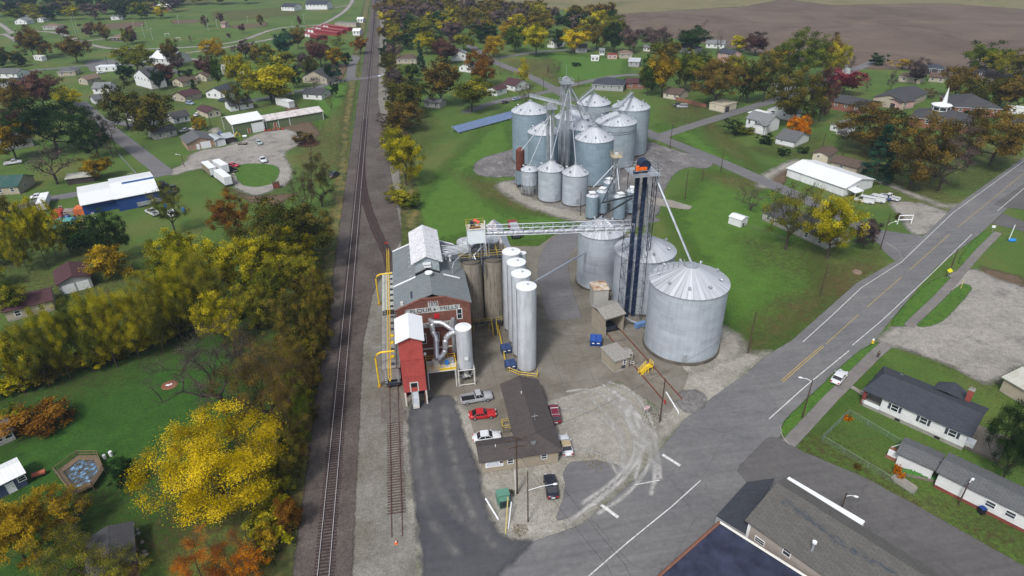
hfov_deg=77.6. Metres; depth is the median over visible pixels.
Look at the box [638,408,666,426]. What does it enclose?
weeds
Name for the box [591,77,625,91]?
house
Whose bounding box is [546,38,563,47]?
house
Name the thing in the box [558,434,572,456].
parked car
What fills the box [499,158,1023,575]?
road
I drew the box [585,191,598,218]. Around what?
feed tank
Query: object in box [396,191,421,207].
shrub
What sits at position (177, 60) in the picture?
tree
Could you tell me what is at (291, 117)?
metal building
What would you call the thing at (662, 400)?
utility pole
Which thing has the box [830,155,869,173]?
house
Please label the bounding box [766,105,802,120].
house
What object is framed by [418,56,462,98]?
tree
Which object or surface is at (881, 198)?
work van
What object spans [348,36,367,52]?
tree
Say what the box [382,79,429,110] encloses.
tree
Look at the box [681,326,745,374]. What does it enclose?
bin apron
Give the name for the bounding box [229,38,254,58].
tree
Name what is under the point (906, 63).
tree
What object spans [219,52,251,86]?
tree
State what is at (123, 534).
garage
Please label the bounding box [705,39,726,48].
house
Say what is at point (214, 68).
tree
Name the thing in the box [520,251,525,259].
vent stack
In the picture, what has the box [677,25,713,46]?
tree
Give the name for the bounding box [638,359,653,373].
steps
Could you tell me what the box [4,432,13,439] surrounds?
window
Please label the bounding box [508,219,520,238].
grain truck
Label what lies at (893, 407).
window
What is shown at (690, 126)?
side road
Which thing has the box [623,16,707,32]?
field soil
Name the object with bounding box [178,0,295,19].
field stubble
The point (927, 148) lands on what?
tree
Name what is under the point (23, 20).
house
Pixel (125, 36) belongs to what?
tree
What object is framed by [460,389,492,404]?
pickup truck
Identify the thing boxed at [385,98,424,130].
tree
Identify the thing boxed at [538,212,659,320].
loop drive
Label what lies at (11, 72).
house
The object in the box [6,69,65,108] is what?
tree
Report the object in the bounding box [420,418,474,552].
tyre marks
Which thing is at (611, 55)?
trailer home
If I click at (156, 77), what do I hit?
tree
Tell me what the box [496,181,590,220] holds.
bin apron soil
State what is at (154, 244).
tree
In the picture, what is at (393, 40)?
tree
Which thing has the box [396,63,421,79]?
tree
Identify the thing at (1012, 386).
metal building
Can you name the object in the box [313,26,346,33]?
storage units
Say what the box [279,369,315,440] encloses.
shrub
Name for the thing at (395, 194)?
shrub
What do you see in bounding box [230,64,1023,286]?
bare soil
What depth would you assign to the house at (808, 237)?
168.83 m
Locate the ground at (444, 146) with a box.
[0,0,1023,575]
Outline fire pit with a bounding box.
[161,380,177,389]
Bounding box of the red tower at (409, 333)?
[394,313,427,408]
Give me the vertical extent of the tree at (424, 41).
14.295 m
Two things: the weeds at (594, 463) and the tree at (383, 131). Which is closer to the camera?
the weeds at (594, 463)
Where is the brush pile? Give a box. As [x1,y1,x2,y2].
[296,140,319,146]
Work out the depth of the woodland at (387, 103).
282.61 m
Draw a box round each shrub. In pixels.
[0,394,76,439]
[0,402,33,423]
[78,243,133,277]
[101,455,139,489]
[161,230,198,249]
[190,116,207,129]
[249,520,276,548]
[257,546,279,570]
[270,423,309,478]
[271,494,305,531]
[274,466,298,495]
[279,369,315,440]
[287,436,306,455]
[289,131,313,142]
[289,341,324,394]
[293,299,335,354]
[298,404,320,424]
[378,127,402,157]
[380,183,411,205]
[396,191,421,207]
[470,74,490,88]
[729,125,754,134]
[755,133,773,144]
[777,147,791,156]
[797,147,809,152]
[843,414,852,420]
[854,462,861,470]
[867,52,890,64]
[893,464,902,473]
[897,471,905,478]
[899,112,909,123]
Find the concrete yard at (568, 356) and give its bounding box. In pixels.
[398,233,687,436]
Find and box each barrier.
[485,498,498,519]
[666,392,678,413]
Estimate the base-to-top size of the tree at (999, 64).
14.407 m
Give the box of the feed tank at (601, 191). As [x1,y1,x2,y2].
[596,186,608,213]
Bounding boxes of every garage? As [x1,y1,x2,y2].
[52,261,93,294]
[85,521,138,575]
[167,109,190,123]
[179,130,214,150]
[208,134,225,146]
[709,99,736,112]
[775,128,810,147]
[812,146,838,163]
[928,72,947,82]
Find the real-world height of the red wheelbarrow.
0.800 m
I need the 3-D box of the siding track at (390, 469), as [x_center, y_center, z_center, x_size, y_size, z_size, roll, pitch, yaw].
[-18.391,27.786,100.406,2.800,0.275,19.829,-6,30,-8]
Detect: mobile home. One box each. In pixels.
[335,22,359,26]
[933,452,1023,532]
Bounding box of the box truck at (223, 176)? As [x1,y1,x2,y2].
[213,168,232,186]
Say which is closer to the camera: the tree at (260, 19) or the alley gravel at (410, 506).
the alley gravel at (410, 506)
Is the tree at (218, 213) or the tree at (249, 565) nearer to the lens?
the tree at (249, 565)
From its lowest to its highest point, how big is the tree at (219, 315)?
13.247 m
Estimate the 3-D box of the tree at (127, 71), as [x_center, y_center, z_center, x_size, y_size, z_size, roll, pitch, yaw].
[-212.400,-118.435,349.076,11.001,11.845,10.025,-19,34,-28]
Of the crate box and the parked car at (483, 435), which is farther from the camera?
the crate box
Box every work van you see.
[854,194,875,204]
[870,193,887,203]
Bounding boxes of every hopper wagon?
[382,272,395,315]
[382,314,400,387]
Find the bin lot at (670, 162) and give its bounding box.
[473,142,712,219]
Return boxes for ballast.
[292,0,401,575]
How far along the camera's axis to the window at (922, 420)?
103.73 m
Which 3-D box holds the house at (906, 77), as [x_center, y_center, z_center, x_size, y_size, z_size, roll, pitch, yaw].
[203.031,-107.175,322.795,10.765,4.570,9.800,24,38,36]
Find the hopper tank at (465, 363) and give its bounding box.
[455,322,475,386]
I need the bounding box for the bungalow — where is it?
[860,366,1002,462]
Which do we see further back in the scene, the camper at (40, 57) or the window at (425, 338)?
the camper at (40, 57)
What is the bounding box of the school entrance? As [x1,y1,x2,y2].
[889,96,915,108]
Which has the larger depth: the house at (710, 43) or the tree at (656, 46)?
the house at (710, 43)
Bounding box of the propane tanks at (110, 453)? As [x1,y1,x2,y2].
[102,450,112,459]
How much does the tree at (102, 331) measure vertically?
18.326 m
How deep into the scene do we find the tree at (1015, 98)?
267.59 m
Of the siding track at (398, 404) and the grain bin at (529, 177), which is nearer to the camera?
the siding track at (398, 404)
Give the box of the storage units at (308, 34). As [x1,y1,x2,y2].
[304,32,327,39]
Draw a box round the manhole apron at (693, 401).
[676,390,706,412]
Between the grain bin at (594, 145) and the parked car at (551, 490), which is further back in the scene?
the grain bin at (594, 145)
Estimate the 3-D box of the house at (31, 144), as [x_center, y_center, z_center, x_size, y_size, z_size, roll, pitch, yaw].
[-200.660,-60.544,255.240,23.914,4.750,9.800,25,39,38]
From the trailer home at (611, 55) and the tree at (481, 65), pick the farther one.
the trailer home at (611, 55)
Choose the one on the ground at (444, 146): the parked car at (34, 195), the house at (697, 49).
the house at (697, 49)
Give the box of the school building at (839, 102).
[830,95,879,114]
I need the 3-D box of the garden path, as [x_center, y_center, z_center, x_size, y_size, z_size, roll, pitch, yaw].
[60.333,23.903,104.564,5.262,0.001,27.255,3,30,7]
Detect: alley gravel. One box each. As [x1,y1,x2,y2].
[403,396,595,575]
[423,384,661,540]
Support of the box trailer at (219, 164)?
on the gravel lot at (275, 146)
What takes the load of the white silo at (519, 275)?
on the ground at (444, 146)
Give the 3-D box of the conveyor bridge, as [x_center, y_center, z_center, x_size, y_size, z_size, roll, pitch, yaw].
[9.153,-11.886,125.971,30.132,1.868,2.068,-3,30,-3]
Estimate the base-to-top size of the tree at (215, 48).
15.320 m
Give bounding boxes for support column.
[646,164,658,250]
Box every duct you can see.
[428,318,454,330]
[429,323,438,358]
[437,330,454,360]
[451,317,455,352]
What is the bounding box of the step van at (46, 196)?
[35,192,50,210]
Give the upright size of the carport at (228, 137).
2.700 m
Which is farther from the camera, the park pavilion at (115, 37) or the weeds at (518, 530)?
the park pavilion at (115, 37)
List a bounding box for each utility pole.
[505,436,527,494]
[659,378,665,420]
[747,312,756,352]
[819,264,829,296]
[947,248,958,276]
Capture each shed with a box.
[0,417,15,445]
[0,457,27,498]
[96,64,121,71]
[110,15,124,19]
[220,21,228,27]
[280,3,301,10]
[305,0,332,9]
[352,28,362,35]
[356,17,365,22]
[424,97,445,108]
[589,281,609,304]
[591,55,598,60]
[591,300,625,336]
[599,48,604,54]
[628,57,641,66]
[643,45,651,51]
[728,213,747,227]
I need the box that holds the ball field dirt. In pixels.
[101,19,266,28]
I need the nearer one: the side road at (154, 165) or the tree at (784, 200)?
the tree at (784, 200)
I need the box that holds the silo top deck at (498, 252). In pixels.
[458,242,504,273]
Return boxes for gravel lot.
[170,129,300,195]
[878,269,1023,382]
[890,200,947,234]
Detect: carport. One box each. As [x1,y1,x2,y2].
[64,170,96,184]
[220,132,234,143]
[747,109,773,114]
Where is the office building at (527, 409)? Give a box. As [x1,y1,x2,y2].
[475,376,562,472]
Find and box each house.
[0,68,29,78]
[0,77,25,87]
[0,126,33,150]
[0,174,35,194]
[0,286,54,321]
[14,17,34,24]
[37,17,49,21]
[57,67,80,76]
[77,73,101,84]
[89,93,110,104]
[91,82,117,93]
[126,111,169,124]
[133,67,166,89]
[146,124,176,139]
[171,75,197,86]
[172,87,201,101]
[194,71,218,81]
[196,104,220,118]
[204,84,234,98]
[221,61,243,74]
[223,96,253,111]
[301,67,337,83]
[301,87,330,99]
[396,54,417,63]
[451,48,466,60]
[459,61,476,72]
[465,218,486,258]
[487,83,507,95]
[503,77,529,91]
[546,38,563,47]
[575,43,587,52]
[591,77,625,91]
[600,342,633,372]
[618,50,632,58]
[624,78,645,88]
[662,86,689,99]
[675,43,703,53]
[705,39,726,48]
[717,48,741,62]
[745,110,780,135]
[762,202,849,248]
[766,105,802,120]
[829,119,855,135]
[830,64,850,74]
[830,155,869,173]
[898,72,924,83]
[926,64,944,74]
[968,66,987,76]
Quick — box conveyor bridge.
[486,220,634,235]
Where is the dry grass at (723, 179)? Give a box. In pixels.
[297,59,873,332]
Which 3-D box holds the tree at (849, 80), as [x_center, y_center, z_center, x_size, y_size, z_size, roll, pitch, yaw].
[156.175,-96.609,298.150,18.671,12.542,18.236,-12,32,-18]
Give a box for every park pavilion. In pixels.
[41,23,63,29]
[109,34,136,40]
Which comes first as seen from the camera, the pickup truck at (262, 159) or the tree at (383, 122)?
the pickup truck at (262, 159)
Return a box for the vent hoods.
[441,250,451,261]
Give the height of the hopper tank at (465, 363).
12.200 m
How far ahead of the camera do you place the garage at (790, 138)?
235.85 m
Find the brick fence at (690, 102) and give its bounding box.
[675,97,706,107]
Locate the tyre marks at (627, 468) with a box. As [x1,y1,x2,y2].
[559,381,661,524]
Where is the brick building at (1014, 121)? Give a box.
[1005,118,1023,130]
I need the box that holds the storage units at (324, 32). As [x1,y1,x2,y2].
[306,28,340,35]
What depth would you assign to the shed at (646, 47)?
408.80 m
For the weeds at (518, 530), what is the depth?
88.97 m
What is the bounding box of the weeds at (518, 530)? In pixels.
[511,524,528,536]
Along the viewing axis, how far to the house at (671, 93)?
299.53 m
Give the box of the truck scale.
[606,329,682,403]
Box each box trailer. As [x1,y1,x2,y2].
[201,160,215,176]
[212,159,229,172]
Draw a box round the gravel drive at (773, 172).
[209,127,956,207]
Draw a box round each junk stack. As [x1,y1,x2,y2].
[53,208,63,218]
[53,217,74,228]
[62,208,73,214]
[73,205,84,215]
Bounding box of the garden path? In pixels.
[851,386,917,493]
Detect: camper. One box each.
[33,55,46,60]
[1007,105,1023,114]
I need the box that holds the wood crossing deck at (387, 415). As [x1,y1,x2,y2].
[381,381,406,423]
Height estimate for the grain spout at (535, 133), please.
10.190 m
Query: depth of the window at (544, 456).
98.88 m
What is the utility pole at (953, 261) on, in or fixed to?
on the ground at (444, 146)
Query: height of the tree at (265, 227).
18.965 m
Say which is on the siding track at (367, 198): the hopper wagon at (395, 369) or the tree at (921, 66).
the hopper wagon at (395, 369)
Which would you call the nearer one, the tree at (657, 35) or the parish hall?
the parish hall
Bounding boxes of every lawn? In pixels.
[0,333,269,575]
[235,163,279,186]
[311,53,878,398]
[657,125,764,173]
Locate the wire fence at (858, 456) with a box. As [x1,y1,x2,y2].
[821,409,915,494]
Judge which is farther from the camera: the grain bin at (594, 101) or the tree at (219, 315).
the grain bin at (594, 101)
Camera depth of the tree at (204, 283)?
128.11 m
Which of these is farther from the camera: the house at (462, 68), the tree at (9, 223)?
the house at (462, 68)
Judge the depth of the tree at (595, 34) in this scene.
410.10 m
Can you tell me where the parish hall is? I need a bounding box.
[939,93,1001,117]
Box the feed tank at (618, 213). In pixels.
[612,191,625,221]
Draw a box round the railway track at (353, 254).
[313,0,376,575]
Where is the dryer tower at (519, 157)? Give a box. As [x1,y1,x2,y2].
[515,147,524,187]
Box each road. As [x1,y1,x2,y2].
[0,0,353,62]
[9,102,172,209]
[30,60,182,73]
[252,55,384,101]
[461,45,639,112]
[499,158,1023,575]
[648,129,922,260]
[649,57,886,140]
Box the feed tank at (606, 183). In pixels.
[603,177,614,205]
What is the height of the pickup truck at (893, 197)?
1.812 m
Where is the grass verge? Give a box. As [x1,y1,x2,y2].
[781,233,991,436]
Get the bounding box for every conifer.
[190,79,202,96]
[334,63,345,82]
[414,40,425,76]
[860,123,895,183]
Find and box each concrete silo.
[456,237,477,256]
[460,254,483,328]
[483,251,503,326]
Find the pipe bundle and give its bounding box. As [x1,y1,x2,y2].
[440,245,468,273]
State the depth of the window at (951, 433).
101.06 m
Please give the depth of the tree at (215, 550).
80.32 m
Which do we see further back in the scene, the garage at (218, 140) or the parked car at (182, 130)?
the parked car at (182, 130)
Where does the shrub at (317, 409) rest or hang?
on the ballast
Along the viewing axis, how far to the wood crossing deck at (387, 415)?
112.50 m
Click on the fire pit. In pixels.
(167, 385)
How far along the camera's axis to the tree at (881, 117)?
219.44 m
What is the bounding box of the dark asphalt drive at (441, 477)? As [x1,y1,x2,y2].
[407,395,531,575]
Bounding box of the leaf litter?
[0,73,1013,573]
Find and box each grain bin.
[511,99,545,164]
[521,163,537,196]
[527,121,558,167]
[537,158,563,202]
[555,108,589,164]
[561,162,588,206]
[564,117,596,166]
[575,124,613,186]
[575,215,625,291]
[577,92,610,123]
[595,110,636,169]
[610,232,676,316]
[612,95,649,156]
[642,258,730,365]
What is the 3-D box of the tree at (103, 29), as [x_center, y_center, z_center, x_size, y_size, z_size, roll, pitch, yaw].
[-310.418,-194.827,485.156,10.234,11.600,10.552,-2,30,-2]
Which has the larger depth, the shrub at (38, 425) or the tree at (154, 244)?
the tree at (154, 244)
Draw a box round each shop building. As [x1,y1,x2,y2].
[149,50,191,65]
[657,521,806,575]
[745,477,942,575]
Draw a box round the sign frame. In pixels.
[897,215,913,223]
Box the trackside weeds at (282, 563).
[265,0,419,575]
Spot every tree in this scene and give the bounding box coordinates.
[0,51,8,67]
[0,76,38,113]
[0,98,94,151]
[0,108,26,124]
[0,115,36,159]
[0,193,20,225]
[0,208,28,267]
[0,224,35,272]
[0,242,13,264]
[0,263,6,278]
[0,281,28,309]
[0,322,57,387]
[0,324,38,393]
[0,480,75,548]
[0,499,54,570]
[1,8,23,18]
[4,50,22,60]
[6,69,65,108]
[8,52,29,66]
[8,199,50,264]
[8,519,111,575]
[10,0,33,5]
[11,24,42,54]
[18,194,66,261]
[20,7,47,19]
[20,302,79,378]
[23,138,81,183]
[32,39,52,57]
[36,5,62,20]
[37,217,87,251]
[38,481,98,539]
[48,85,81,111]
[49,294,104,371]
[52,35,92,63]
[54,25,69,36]
[57,215,106,252]
[60,5,79,19]
[63,106,112,157]
[67,283,127,367]
[70,0,93,5]
[76,153,114,178]
[77,22,95,36]
[77,539,152,575]
[78,3,107,19]
[82,40,90,50]
[82,207,131,254]
[88,114,118,157]
[90,21,101,35]
[92,287,144,358]
[93,25,110,40]
[94,80,142,128]
[108,41,157,69]
[112,3,128,19]
[113,61,134,82]
[117,25,136,43]
[119,29,132,43]
[119,90,173,133]
[119,396,289,532]
[120,269,175,351]
[126,4,150,18]
[135,307,273,413]
[138,269,194,341]
[141,227,204,281]
[144,181,189,234]
[147,66,165,89]
[150,4,167,18]
[152,62,178,82]
[156,243,206,310]
[158,39,181,66]
[163,520,254,575]
[167,56,184,70]
[177,69,192,76]
[178,250,227,322]
[189,234,259,296]
[189,288,243,340]
[192,55,212,73]
[198,36,225,57]
[200,15,208,26]
[200,334,317,432]
[204,187,250,236]
[208,56,221,85]
[214,13,223,20]
[218,326,256,364]
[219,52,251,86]
[219,545,271,575]
[220,82,253,110]
[222,281,273,334]
[223,193,338,258]
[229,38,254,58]
[231,228,289,284]
[237,24,245,33]
[238,57,297,102]
[239,256,291,322]
[241,43,261,62]
[248,43,278,59]
[248,331,282,367]
[255,15,263,24]
[255,74,288,102]
[255,344,314,438]
[260,287,309,338]
[261,224,316,269]
[266,52,296,66]
[271,29,297,51]
[272,244,326,297]
[272,334,314,378]
[279,203,335,251]
[282,63,302,88]
[283,164,315,208]
[287,25,305,48]
[295,52,312,72]
[297,267,334,320]
[300,150,333,206]
[301,56,319,74]
[302,77,320,87]
[303,34,334,67]
[322,64,335,76]
[325,47,346,66]
[329,35,344,49]
[329,82,338,95]
[341,52,352,65]
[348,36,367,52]
[376,4,399,18]
[376,111,396,126]
[377,27,388,38]
[377,47,395,56]
[377,50,397,69]
[379,126,425,185]
[380,77,398,91]
[380,122,399,138]
[381,20,394,25]
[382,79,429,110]
[383,38,395,46]
[383,43,402,55]
[383,67,401,82]
[385,9,408,28]
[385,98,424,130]
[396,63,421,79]
[396,75,407,86]
[399,11,416,27]
[406,15,434,34]
[412,31,436,53]
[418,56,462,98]
[430,35,460,63]
[440,18,464,40]
[451,76,496,111]
[453,31,476,49]
[456,5,477,27]
[459,0,478,9]
[464,45,496,80]
[469,23,497,42]
[483,33,505,57]
[496,20,517,38]
[504,25,526,51]
[514,56,528,81]
[515,83,535,101]
[521,22,553,56]
[524,16,556,29]
[552,28,567,47]
[561,25,593,52]
[568,5,588,17]
[577,16,599,31]
[584,22,607,49]
[601,21,626,52]
[603,15,628,30]
[617,26,641,50]
[636,26,674,49]
[637,64,659,86]
[639,54,657,93]
[647,42,665,52]
[648,48,680,96]
[661,37,682,59]
[670,47,703,88]
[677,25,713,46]
[688,58,712,87]
[689,56,750,100]
[695,50,713,61]
[715,32,722,56]
[718,118,752,135]
[723,53,745,84]
[730,35,749,50]
[733,186,768,209]
[734,56,766,103]
[741,31,769,55]
[750,49,787,101]
[760,182,828,249]
[764,65,832,123]
[769,45,792,64]
[771,26,836,76]
[786,114,813,134]
[801,193,872,258]
[810,66,842,121]
[819,32,845,67]
[823,41,853,74]
[824,67,870,94]
[831,100,931,152]
[847,52,856,65]
[854,218,884,247]
[885,70,898,89]
[887,110,966,187]
[889,59,911,68]
[908,56,930,83]
[909,125,985,190]
[924,88,938,97]
[941,64,981,93]
[957,104,1023,166]
[960,75,1005,104]
[962,39,1017,69]
[981,50,1018,78]
[981,397,1023,477]
[989,72,1023,106]
[1005,75,1023,105]
[1010,47,1023,75]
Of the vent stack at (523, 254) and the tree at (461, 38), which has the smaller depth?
the vent stack at (523, 254)
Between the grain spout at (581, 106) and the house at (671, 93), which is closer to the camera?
the grain spout at (581, 106)
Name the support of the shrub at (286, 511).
on the ground at (444, 146)
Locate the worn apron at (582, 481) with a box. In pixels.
[556,460,623,519]
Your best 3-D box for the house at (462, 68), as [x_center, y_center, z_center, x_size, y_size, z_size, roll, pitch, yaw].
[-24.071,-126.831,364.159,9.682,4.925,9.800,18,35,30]
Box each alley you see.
[738,437,1023,575]
[992,184,1023,230]
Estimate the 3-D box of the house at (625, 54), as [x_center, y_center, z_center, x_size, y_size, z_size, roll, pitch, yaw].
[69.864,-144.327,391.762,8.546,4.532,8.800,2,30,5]
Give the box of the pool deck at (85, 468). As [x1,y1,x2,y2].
[52,450,106,498]
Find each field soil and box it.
[617,0,1023,82]
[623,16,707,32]
[794,0,1023,8]
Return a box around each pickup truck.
[3,158,21,165]
[144,207,159,216]
[228,165,237,172]
[257,156,266,162]
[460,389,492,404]
[881,192,900,201]
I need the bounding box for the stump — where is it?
[852,269,861,274]
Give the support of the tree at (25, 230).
on the ground at (444, 146)
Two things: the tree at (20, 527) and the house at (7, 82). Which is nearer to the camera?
the tree at (20, 527)
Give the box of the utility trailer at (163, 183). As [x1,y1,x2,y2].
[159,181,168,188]
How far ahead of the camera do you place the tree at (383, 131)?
237.25 m
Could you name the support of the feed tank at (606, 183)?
on the bin lot at (670, 162)
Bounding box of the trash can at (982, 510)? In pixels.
[977,505,987,514]
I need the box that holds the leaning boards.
[505,497,511,533]
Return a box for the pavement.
[782,231,1001,446]
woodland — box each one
[0,0,247,14]
[371,0,617,49]
[380,59,411,164]
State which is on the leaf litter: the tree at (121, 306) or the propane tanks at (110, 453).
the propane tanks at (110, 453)
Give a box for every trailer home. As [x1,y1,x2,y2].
[274,97,294,108]
[607,53,617,58]
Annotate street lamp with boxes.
[527,471,557,521]
[799,377,812,417]
[841,492,857,507]
[879,214,896,249]
[958,478,974,504]
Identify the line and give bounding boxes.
[508,440,611,574]
[525,371,665,436]
[527,440,629,574]
[588,481,699,575]
[600,504,618,517]
[662,454,679,465]
[667,266,822,370]
[769,351,848,418]
[782,345,822,379]
[783,346,823,381]
[803,162,1021,341]
[853,234,971,344]
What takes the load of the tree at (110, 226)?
on the ground at (444, 146)
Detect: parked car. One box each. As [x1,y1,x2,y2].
[29,193,39,198]
[178,127,189,132]
[185,100,194,104]
[228,162,239,167]
[329,171,339,177]
[468,407,496,420]
[472,429,501,442]
[543,473,558,498]
[547,403,560,423]
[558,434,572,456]
[677,103,687,107]
[830,369,847,384]
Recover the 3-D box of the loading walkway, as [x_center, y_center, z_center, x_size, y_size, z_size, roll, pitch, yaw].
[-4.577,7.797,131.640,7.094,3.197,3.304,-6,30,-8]
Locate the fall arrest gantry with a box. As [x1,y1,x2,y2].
[374,248,393,387]
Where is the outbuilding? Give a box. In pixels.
[885,437,945,478]
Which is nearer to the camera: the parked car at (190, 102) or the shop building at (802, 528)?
the shop building at (802, 528)
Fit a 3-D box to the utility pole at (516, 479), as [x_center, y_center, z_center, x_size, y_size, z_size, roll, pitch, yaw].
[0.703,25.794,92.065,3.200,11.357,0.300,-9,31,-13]
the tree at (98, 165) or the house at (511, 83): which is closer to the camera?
the tree at (98, 165)
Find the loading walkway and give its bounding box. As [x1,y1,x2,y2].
[472,316,503,335]
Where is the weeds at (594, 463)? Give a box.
[584,455,609,471]
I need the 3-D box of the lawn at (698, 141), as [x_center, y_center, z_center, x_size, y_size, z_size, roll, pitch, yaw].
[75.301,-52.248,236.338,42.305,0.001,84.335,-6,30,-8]
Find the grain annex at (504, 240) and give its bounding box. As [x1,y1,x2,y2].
[486,219,510,248]
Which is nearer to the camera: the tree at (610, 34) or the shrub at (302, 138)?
the shrub at (302, 138)
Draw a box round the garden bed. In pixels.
[899,468,937,482]
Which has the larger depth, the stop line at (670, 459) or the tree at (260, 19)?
the tree at (260, 19)
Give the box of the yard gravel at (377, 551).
[351,0,416,575]
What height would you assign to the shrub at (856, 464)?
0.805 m
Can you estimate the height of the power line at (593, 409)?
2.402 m
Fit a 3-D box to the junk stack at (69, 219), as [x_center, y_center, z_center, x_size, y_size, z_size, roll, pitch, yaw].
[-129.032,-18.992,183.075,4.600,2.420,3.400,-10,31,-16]
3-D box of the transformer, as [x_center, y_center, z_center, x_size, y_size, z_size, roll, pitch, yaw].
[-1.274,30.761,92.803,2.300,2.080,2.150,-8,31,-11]
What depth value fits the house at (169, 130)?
258.33 m
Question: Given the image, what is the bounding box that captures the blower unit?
[625,317,645,328]
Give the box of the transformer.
[494,487,512,510]
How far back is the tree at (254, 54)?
392.88 m
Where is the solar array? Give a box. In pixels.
[452,111,511,133]
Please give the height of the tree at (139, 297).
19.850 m
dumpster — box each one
[500,343,511,353]
[504,358,516,370]
[590,334,601,346]
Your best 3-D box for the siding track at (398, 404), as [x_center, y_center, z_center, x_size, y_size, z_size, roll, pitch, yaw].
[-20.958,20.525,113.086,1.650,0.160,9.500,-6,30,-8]
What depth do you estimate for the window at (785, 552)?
79.77 m
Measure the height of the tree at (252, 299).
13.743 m
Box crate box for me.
[272,181,279,188]
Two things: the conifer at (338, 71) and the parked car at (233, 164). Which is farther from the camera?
the conifer at (338, 71)
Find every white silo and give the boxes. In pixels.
[502,247,520,331]
[507,257,525,343]
[511,268,530,356]
[516,281,536,372]
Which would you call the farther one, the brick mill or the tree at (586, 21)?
the tree at (586, 21)
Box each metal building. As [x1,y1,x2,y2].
[77,171,162,214]
[221,111,264,135]
[261,106,323,128]
[786,159,875,196]
[999,367,1023,402]
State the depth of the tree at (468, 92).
279.10 m
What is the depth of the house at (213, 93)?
315.56 m
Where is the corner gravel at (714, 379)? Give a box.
[651,351,770,449]
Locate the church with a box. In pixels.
[909,89,972,133]
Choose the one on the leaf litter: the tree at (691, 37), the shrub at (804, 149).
the shrub at (804, 149)
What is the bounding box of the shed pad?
[648,197,691,208]
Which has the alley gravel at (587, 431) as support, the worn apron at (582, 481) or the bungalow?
the worn apron at (582, 481)
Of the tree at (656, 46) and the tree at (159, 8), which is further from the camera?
the tree at (159, 8)
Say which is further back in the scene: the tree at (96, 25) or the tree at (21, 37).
the tree at (96, 25)
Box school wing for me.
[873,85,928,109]
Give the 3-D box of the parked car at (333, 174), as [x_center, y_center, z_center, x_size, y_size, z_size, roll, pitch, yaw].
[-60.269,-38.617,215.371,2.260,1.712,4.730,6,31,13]
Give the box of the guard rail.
[497,322,537,375]
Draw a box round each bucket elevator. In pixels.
[479,235,499,310]
[544,102,557,161]
[559,65,574,168]
[609,150,622,211]
[618,157,661,320]
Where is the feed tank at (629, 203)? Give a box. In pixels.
[625,186,633,212]
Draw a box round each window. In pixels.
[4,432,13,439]
[13,310,21,316]
[16,474,26,482]
[422,333,426,343]
[456,308,462,318]
[507,459,513,463]
[541,454,546,459]
[754,535,764,546]
[782,548,790,558]
[887,403,901,412]
[915,415,930,425]
[944,428,960,438]
[984,499,996,509]
[1004,509,1017,519]
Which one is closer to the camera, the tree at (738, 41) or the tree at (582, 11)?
the tree at (738, 41)
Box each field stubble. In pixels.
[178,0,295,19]
[455,0,775,13]
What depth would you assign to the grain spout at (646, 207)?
127.52 m
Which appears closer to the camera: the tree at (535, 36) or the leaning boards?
the leaning boards
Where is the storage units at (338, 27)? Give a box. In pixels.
[321,23,352,30]
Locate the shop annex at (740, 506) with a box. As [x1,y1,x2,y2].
[715,478,774,535]
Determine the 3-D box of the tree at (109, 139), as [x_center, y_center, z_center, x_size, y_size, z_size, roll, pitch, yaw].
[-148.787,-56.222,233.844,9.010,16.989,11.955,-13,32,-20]
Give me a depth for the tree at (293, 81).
330.11 m
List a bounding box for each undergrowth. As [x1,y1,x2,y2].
[0,302,209,395]
[241,256,333,558]
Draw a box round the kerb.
[780,242,901,443]
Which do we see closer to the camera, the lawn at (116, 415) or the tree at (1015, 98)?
the lawn at (116, 415)
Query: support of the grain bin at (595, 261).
on the concrete yard at (568, 356)
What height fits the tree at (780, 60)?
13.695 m
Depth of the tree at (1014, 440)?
91.60 m
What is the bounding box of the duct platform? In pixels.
[425,353,456,389]
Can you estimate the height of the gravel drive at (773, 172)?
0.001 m
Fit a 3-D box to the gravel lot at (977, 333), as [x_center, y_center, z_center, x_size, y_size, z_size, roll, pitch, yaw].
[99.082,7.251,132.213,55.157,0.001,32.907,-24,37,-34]
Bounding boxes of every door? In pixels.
[4,481,17,493]
[61,283,76,293]
[76,279,90,290]
[200,141,210,148]
[217,139,225,146]
[251,121,263,132]
[681,355,687,361]
[790,170,799,180]
[801,175,810,184]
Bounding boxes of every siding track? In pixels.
[358,159,400,387]
[387,421,405,514]
[389,387,398,421]
[391,514,402,537]
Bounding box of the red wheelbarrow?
[31,469,45,478]
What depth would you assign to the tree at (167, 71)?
344.54 m
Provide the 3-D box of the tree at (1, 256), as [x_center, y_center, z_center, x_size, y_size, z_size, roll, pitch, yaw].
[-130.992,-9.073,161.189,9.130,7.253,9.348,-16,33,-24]
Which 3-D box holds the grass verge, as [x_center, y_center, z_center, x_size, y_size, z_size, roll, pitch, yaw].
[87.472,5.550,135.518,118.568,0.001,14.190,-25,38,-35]
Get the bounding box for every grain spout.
[522,117,548,149]
[530,116,549,162]
[533,252,585,282]
[550,115,550,157]
[551,90,567,157]
[569,86,575,161]
[570,87,592,125]
[601,180,633,203]
[602,197,632,217]
[646,184,647,232]
[654,176,691,261]
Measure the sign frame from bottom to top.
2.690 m
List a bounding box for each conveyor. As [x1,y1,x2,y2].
[530,93,582,109]
[578,86,593,100]
[583,105,619,115]
[617,90,633,106]
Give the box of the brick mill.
[392,225,472,369]

